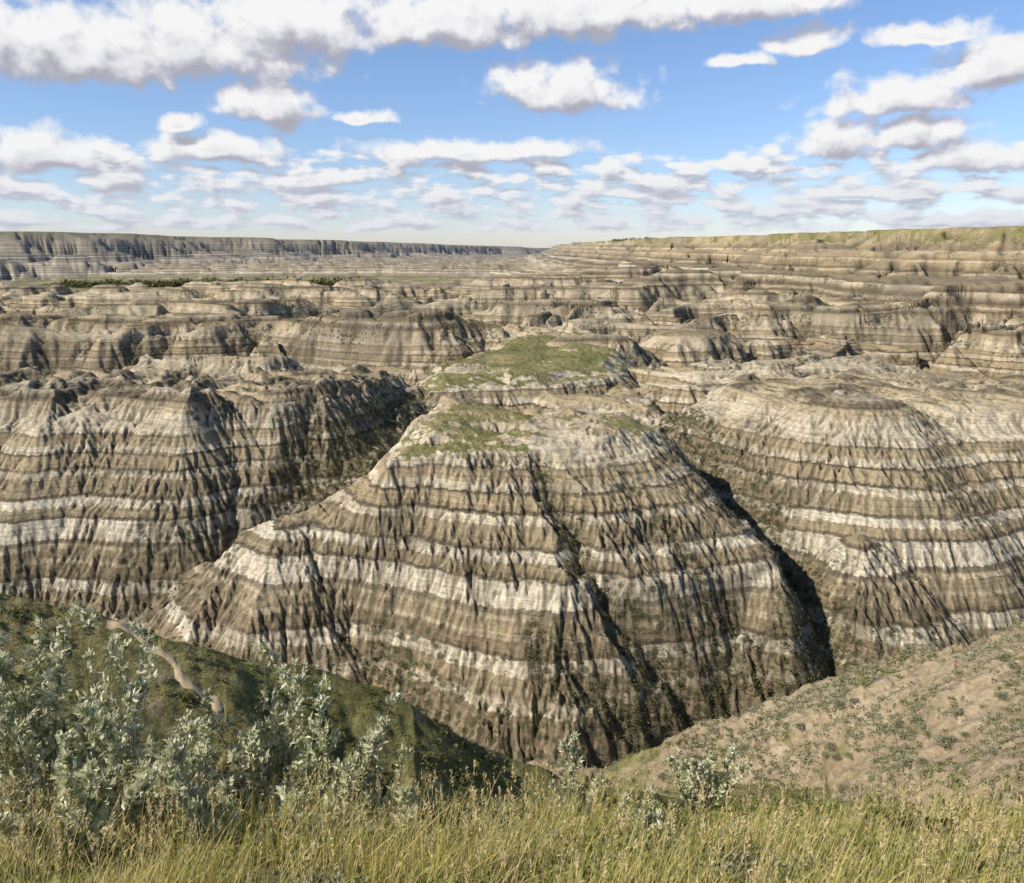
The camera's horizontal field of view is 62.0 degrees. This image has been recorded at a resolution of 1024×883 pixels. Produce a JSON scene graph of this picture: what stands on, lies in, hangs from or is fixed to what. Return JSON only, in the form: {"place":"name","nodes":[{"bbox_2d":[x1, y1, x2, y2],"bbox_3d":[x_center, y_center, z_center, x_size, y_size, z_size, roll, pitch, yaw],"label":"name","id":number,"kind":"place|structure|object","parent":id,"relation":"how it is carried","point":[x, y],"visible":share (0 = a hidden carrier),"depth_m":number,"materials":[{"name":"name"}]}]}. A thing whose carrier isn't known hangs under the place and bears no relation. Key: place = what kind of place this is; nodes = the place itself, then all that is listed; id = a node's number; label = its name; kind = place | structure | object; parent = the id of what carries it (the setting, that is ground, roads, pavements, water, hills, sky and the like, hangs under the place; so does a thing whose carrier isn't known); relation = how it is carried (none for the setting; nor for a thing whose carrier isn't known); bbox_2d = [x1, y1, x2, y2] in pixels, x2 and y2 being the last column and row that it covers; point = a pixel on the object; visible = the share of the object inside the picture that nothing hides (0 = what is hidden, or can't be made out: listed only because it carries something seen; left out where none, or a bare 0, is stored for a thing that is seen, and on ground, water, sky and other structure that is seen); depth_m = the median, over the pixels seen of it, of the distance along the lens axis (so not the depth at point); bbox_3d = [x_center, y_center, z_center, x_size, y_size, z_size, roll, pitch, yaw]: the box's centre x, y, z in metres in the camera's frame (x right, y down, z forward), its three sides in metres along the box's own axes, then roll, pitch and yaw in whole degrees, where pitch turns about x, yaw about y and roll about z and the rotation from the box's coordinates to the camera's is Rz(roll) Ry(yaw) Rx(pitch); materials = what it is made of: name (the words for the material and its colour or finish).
{"place":"outdoors","nodes":[
{"label":"outdoors","id":0,"kind":"place"},
{"bbox_2d":[0,364,427,626],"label":"canyon wall","id":1,"kind":"structure","parent":0,"point":[102,467],"depth_m":204.89,"materials":[{"name":"stone"}]},
{"bbox_2d":[0,231,549,281],"bbox_3d":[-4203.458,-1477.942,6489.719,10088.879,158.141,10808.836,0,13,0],"label":"distant plateau","id":2,"kind":"structure","parent":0,"point":[38,254],"depth_m":2399.69,"materials":[{"name":"stone"}]},
{"bbox_2d":[3,251,551,290],"bbox_3d":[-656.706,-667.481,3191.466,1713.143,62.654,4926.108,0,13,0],"label":"valley floor","id":3,"kind":"structure","parent":0,"point":[437,269],"depth_m":1996.32,"materials":[{"name":"soil"}]},
{"bbox_2d":[42,276,374,287],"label":"riverside trees","id":4,"kind":"object","parent":3,"relation":"on","point":[182,281],"visible":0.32,"depth_m":1625.91,"materials":[{"name":"green plant"}]},
{"bbox_2d":[134,383,868,768],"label":"layered butte","id":5,"kind":"object","parent":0,"point":[432,527],"visible":0.88,"depth_m":163.71,"materials":[{"name":"stone"}]},
{"bbox_2d":[0,593,1022,882],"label":"green hillside","id":6,"kind":"structure","parent":0,"point":[160,724],"depth_m":70.16,"materials":[{"name":"plant"}]},
{"bbox_2d":[0,599,80,824],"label":"silver shrub","id":7,"kind":"object","parent":6,"relation":"on","point":[23,761],"visible":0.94,"depth_m":8.02,"materials":[{"name":"green plant"}]},
{"bbox_2d":[0,728,160,822],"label":"green shrub","id":8,"kind":"object","parent":6,"relation":"on","point":[55,793],"visible":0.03,"depth_m":9.73,"materials":[{"name":"green plant"}]},
{"bbox_2d":[0,727,162,867],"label":"silver shrub","id":9,"kind":"object","parent":6,"relation":"on","point":[98,786],"visible":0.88,"depth_m":6.16,"materials":[{"name":"green plant"}]},
{"bbox_2d":[0,605,165,811],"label":"silver shrub","id":10,"kind":"object","parent":6,"relation":"on","point":[140,693],"visible":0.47,"depth_m":8.40,"materials":[{"name":"green plant"}]},
{"bbox_2d":[50,699,219,844],"bbox_3d":[-3.131,2.862,7.167,1.277,1.274,0.834,0,13,0],"label":"silver shrub","id":11,"kind":"object","parent":6,"relation":"on","point":[109,747],"visible":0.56,"depth_m":7.21,"materials":[{"name":"green plant"}]},
{"bbox_2d":[112,709,213,812],"bbox_3d":[-4.593,4.265,11.060,1.278,1.620,1.066,-11,17,-39],"label":"silver shrub","id":12,"kind":"object","parent":6,"relation":"on","point":[183,721],"visible":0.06,"depth_m":11.03,"materials":[{"name":"green plant"}]},
{"bbox_2d":[105,620,223,714],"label":"trail","id":13,"kind":"object","parent":6,"relation":"on","point":[183,679],"visible":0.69,"depth_m":69.22,"materials":[{"name":"beige soil"}]},
{"bbox_2d":[142,717,230,815],"bbox_3d":[-3.603,3.813,9.408,0.988,1.286,0.902,0,13,0],"label":"silver shrub","id":14,"kind":"object","parent":6,"relation":"on","point":[208,733],"visible":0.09,"depth_m":9.51,"materials":[{"name":"green plant"}]},
{"bbox_2d":[167,759,241,851],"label":"silver shrub","id":15,"kind":"object","parent":6,"relation":"on","point":[225,787],"visible":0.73,"depth_m":6.77,"materials":[{"name":"green plant"}]},
{"bbox_2d":[191,718,292,815],"bbox_3d":[-3.482,4.252,10.299,1.873,1.207,1.453,-9,16,-33],"label":"green shrub","id":16,"kind":"object","parent":6,"relation":"on","point":[218,776],"visible":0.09,"depth_m":10.62,"materials":[{"name":"green plant"}]},
{"bbox_2d":[199,641,335,816],"bbox_3d":[-2.620,3.275,9.069,1.179,1.945,1.366,-9,16,-34],"label":"silver shrub","id":17,"kind":"object","parent":6,"relation":"on","point":[259,776],"visible":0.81,"depth_m":8.95,"materials":[{"name":"green plant"}]},
{"bbox_2d":[257,778,347,864],"bbox_3d":[-1.628,2.970,6.519,0.676,0.600,0.932,0,13,0],"label":"silver shrub","id":18,"kind":"object","parent":6,"relation":"on","point":[284,796],"visible":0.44,"depth_m":6.61,"materials":[{"name":"green plant"}]},
{"bbox_2d":[274,664,401,827],"bbox_3d":[-1.823,3.163,8.537,1.267,1.817,1.036,5,14,21],"label":"silver shrub","id":19,"kind":"object","parent":6,"relation":"on","point":[371,757],"visible":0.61,"depth_m":8.52,"materials":[{"name":"green plant"}]},
{"bbox_2d":[306,742,395,824],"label":"green shrub","id":20,"kind":"object","parent":6,"relation":"on","point":[388,779],"visible":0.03,"depth_m":10.54,"materials":[{"name":"green plant"}]},
{"bbox_2d":[328,742,414,829],"bbox_3d":[-1.333,3.471,8.155,0.937,0.828,0.956,0,13,0],"label":"silver shrub","id":21,"kind":"object","parent":6,"relation":"on","point":[364,780],"visible":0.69,"depth_m":8.26,"materials":[{"name":"green plant"}]},
{"bbox_2d":[394,780,442,827],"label":"silver shrub","id":22,"kind":"object","parent":6,"relation":"on","point":[435,792],"visible":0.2,"depth_m":9.37,"materials":[{"name":"green plant"}]},
{"bbox_2d":[5,605,907,809],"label":"hillside sage","id":23,"kind":"object","parent":6,"relation":"on","point":[662,790],"visible":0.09,"depth_m":74.25,"materials":[{"name":"green plant"}]},
{"bbox_2d":[443,786,499,811],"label":"green shrub","id":24,"kind":"object","parent":6,"relation":"on","point":[470,802],"visible":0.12,"depth_m":13.89,"materials":[{"name":"green plant"}]},
{"bbox_2d":[0,591,963,816],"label":"hillside brush","id":25,"kind":"object","parent":6,"relation":"on","point":[792,799],"depth_m":68.58,"materials":[{"name":"green plant"}]},
{"bbox_2d":[0,738,1023,882],"bbox_3d":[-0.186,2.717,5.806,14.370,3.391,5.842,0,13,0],"label":"tall grass","id":26,"kind":"structure","parent":6,"relation":"on","point":[350,863],"depth_m":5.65,"materials":[{"name":"plant"}]},
{"bbox_2d":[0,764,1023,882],"bbox_3d":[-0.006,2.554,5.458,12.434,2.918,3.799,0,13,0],"label":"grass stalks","id":27,"kind":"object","parent":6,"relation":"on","point":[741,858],"depth_m":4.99,"materials":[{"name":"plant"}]},
{"bbox_2d":[0,799,1023,882],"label":"sage","id":28,"kind":"object","parent":6,"relation":"on","point":[682,805],"visible":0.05,"depth_m":6.06,"materials":[{"name":"green plant"}]},
{"bbox_2d":[9,801,1023,835],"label":"hillside grass","id":29,"kind":"structure","parent":6,"relation":"on","point":[647,820],"depth_m":9.58,"materials":[{"name":"plant"}]},
{"bbox_2d":[525,791,552,810],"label":"green shrub","id":30,"kind":"object","parent":6,"relation":"on","point":[542,799],"visible":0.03,"depth_m":12.77,"materials":[{"name":"green plant"}]},
{"bbox_2d":[548,731,610,816],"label":"silver shrub","id":31,"kind":"object","parent":6,"relation":"on","point":[573,765],"visible":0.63,"depth_m":10.12,"materials":[{"name":"green plant"}]},
{"bbox_2d":[615,780,669,834],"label":"silver shrub","id":32,"kind":"object","parent":6,"relation":"on","point":[650,815],"visible":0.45,"depth_m":8.75,"materials":[{"name":"green plant"}]},
{"bbox_2d":[663,740,753,812],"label":"silver shrub","id":33,"kind":"object","parent":6,"relation":"on","point":[709,768],"visible":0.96,"depth_m":11.11,"materials":[{"name":"green plant"}]},
{"bbox_2d":[728,795,778,822],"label":"green shrub","id":34,"kind":"object","parent":6,"relation":"on","point":[757,803],"visible":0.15,"depth_m":9.33,"materials":[{"name":"green plant"}]},
{"bbox_2d":[790,787,849,820],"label":"green shrub","id":35,"kind":"object","parent":6,"relation":"on","point":[809,803],"visible":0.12,"depth_m":9.99,"materials":[{"name":"green plant"}]},
{"bbox_2d":[844,791,902,825],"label":"green shrub","id":36,"kind":"object","parent":6,"relation":"on","point":[878,799],"visible":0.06,"depth_m":8.88,"materials":[{"name":"green plant"}]},
{"bbox_2d":[873,802,968,849],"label":"green shrub","id":37,"kind":"object","parent":6,"relation":"on","point":[879,810],"visible":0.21,"depth_m":7.27,"materials":[{"name":"green plant"}]},
{"bbox_2d":[923,773,1021,827],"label":"green shrub","id":38,"kind":"object","parent":6,"relation":"on","point":[1000,795],"visible":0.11,"depth_m":9.54,"materials":[{"name":"green plant"}]},
{"bbox_2d":[0,264,1023,413],"bbox_3d":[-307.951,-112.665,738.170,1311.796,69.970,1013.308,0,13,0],"label":"eroded badlands","id":39,"kind":"structure","parent":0,"point":[535,336],"depth_m":420.48,"materials":[{"name":"stone"}]},
{"bbox_2d":[0,0,1023,247],"label":"sky","id":40,"kind":"structure","parent":0,"point":[517,123],"materials":[{"name":"blue"}]},
{"bbox_2d":[17,319,1023,759],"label":"canyon brush","id":41,"kind":"object","parent":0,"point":[571,541],"visible":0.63,"depth_m":165.13,"materials":[{"name":"green plant"}]},
{"bbox_2d":[511,226,1023,333],"bbox_3d":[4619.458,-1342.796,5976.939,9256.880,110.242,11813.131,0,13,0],"label":"valley side","id":42,"kind":"structure","parent":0,"point":[887,267],"depth_m":751.09,"materials":[{"name":"stone"}]},
{"bbox_2d":[611,236,657,240],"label":"rim trees","id":43,"kind":"object","parent":42,"relation":"on","point":[647,237],"visible":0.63,"depth_m":1779.94,"materials":[{"name":"green plant"}]},
{"bbox_2d":[526,621,1023,807],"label":"scrub slope","id":44,"kind":"structure","parent":0,"point":[978,688],"depth_m":92.54,"materials":[{"name":"soil"}]},
{"bbox_2d":[655,772,667,781],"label":"sage bush","id":45,"kind":"object","parent":44,"relation":"on","point":[661,774],"visible":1,"depth_m":106.91,"materials":[{"name":"green plant"}]},
{"bbox_2d":[740,743,747,750],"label":"sage bush","id":46,"kind":"object","parent":44,"relation":"on","point":[742,746],"visible":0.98,"depth_m":104.21,"materials":[{"name":"green plant"}]},
{"bbox_2d":[546,619,1023,804],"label":"slope sage","id":47,"kind":"object","parent":44,"relation":"on","point":[847,691],"visible":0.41,"depth_m":93.49,"materials":[{"name":"green plant"}]},
{"bbox_2d":[783,746,790,751],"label":"boulder","id":48,"kind":"object","parent":44,"relation":"on","point":[787,748],"visible":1,"depth_m":99.00,"materials":[{"name":"stone"}]},
{"bbox_2d":[793,721,805,729],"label":"sage bush","id":49,"kind":"object","parent":44,"relation":"on","point":[797,724],"visible":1,"depth_m":99.94,"materials":[{"name":"green plant"}]},
{"bbox_2d":[586,621,1023,802],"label":"slope brush","id":50,"kind":"object","parent":44,"relation":"on","point":[909,706],"visible":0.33,"depth_m":94.75,"materials":[{"name":"green plant"}]},
{"bbox_2d":[820,750,829,758],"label":"sage bush","id":51,"kind":"object","parent":44,"relation":"on","point":[823,754],"visible":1,"depth_m":93.42,"materials":[{"name":"green plant"}]},
{"bbox_2d":[823,741,837,750],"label":"sage bush","id":52,"kind":"object","parent":44,"relation":"on","point":[830,747],"visible":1,"depth_m":93.48,"materials":[{"name":"green plant"}]},
{"bbox_2d":[830,751,843,760],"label":"sage bush","id":53,"kind":"object","parent":44,"relation":"on","point":[833,756],"visible":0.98,"depth_m":92.05,"materials":[{"name":"green plant"}]},
{"bbox_2d":[830,699,845,708],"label":"sage bush","id":54,"kind":"object","parent":44,"relation":"on","point":[837,701],"visible":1,"depth_m":96.86,"materials":[{"name":"green plant"}]},
{"bbox_2d":[836,783,846,792],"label":"sage bush","id":55,"kind":"object","parent":44,"relation":"on","point":[841,785],"visible":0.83,"depth_m":87.09,"materials":[{"name":"green plant"}]},
{"bbox_2d":[842,751,853,759],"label":"sage bush","id":56,"kind":"object","parent":44,"relation":"on","point":[847,754],"visible":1,"depth_m":91.18,"materials":[{"name":"green plant"}]},
{"bbox_2d":[847,697,858,706],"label":"sage bush","id":57,"kind":"object","parent":44,"relation":"on","point":[853,699],"visible":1,"depth_m":95.92,"materials":[{"name":"green plant"}]},
{"bbox_2d":[853,703,863,708],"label":"boulder","id":58,"kind":"object","parent":44,"relation":"on","point":[858,704],"visible":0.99,"depth_m":95.16,"materials":[{"name":"stone"}]},
{"bbox_2d":[892,718,905,728],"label":"sage bush","id":59,"kind":"object","parent":44,"relation":"on","point":[896,721],"visible":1,"depth_m":89.50,"materials":[{"name":"green plant"}]},
{"bbox_2d":[899,757,912,769],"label":"sage bush","id":60,"kind":"object","parent":44,"relation":"on","point":[908,760],"visible":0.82,"depth_m":83.47,"materials":[{"name":"green plant"}]},
{"bbox_2d":[907,727,918,735],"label":"sage bush","id":61,"kind":"object","parent":44,"relation":"on","point":[914,730],"visible":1,"depth_m":87.98,"materials":[{"name":"green plant"}]},
{"bbox_2d":[909,714,922,726],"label":"sage bush","id":62,"kind":"object","parent":44,"relation":"on","point":[913,721],"visible":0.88,"depth_m":88.25,"materials":[{"name":"green plant"}]},
{"bbox_2d":[914,721,926,732],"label":"sage bush","id":63,"kind":"object","parent":44,"relation":"on","point":[922,725],"visible":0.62,"depth_m":86.73,"materials":[{"name":"green plant"}]},
{"bbox_2d":[913,756,929,766],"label":"sage bush","id":64,"kind":"object","parent":44,"relation":"on","point":[923,759],"visible":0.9,"depth_m":81.00,"materials":[{"name":"green plant"}]},
{"bbox_2d":[913,768,931,779],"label":"sage bush","id":65,"kind":"object","parent":44,"relation":"on","point":[920,772],"visible":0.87,"depth_m":78.12,"materials":[{"name":"green plant"}]},
{"bbox_2d":[932,733,953,747],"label":"sage bush","id":66,"kind":"object","parent":44,"relation":"on","point":[945,740],"visible":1,"depth_m":81.41,"materials":[{"name":"green plant"}]},
{"bbox_2d":[940,775,962,790],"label":"sage bush","id":67,"kind":"object","parent":44,"relation":"on","point":[947,779],"visible":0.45,"depth_m":72.75,"materials":[{"name":"green plant"}]},
{"bbox_2d":[944,735,959,742],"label":"sage bush","id":68,"kind":"object","parent":44,"relation":"on","point":[953,738],"visible":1,"depth_m":81.55,"materials":[{"name":"green plant"}]},
{"bbox_2d":[950,764,961,769],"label":"sage bush","id":69,"kind":"object","parent":44,"relation":"on","point":[955,767],"visible":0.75,"depth_m":76.00,"materials":[{"name":"green plant"}]},
{"bbox_2d":[951,708,964,717],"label":"sage bush","id":70,"kind":"object","parent":44,"relation":"on","point":[958,711],"visible":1,"depth_m":83.80,"materials":[{"name":"green plant"}]},
{"bbox_2d":[957,716,968,724],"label":"boulder","id":71,"kind":"object","parent":44,"relation":"on","point":[962,720],"visible":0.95,"depth_m":82.89,"materials":[{"name":"stone"}]},
{"bbox_2d":[975,777,995,789],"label":"sage bush","id":72,"kind":"object","parent":44,"relation":"on","point":[984,779],"visible":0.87,"depth_m":70.80,"materials":[{"name":"green plant"}]},
{"bbox_2d":[980,783,991,789],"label":"boulder","id":73,"kind":"object","parent":44,"relation":"on","point":[985,785],"visible":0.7,"depth_m":70.55,"materials":[{"name":"stone"}]},
{"bbox_2d":[990,750,997,755],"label":"sage bush","id":74,"kind":"object","parent":44,"relation":"on","point":[995,753],"visible":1,"depth_m":74.47,"materials":[{"name":"green plant"}]},
{"bbox_2d":[993,652,1009,661],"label":"sage bush","id":75,"kind":"object","parent":44,"relation":"on","point":[1001,655],"visible":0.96,"depth_m":87.39,"materials":[{"name":"green plant"}]},
{"bbox_2d":[993,691,1011,700],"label":"sage bush","id":76,"kind":"object","parent":44,"relation":"on","point":[1001,695],"visible":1,"depth_m":82.01,"materials":[{"name":"green plant"}]},
{"bbox_2d":[1006,659,1020,668],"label":"sage bush","id":77,"kind":"object","parent":44,"relation":"on","point":[1015,663],"visible":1,"depth_m":85.09,"materials":[{"name":"green plant"}]},
{"bbox_2d":[653,368,1023,665],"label":"canyon wall","id":78,"kind":"structure","parent":0,"point":[852,458],"depth_m":190.06,"materials":[{"name":"stone"}]}
]}

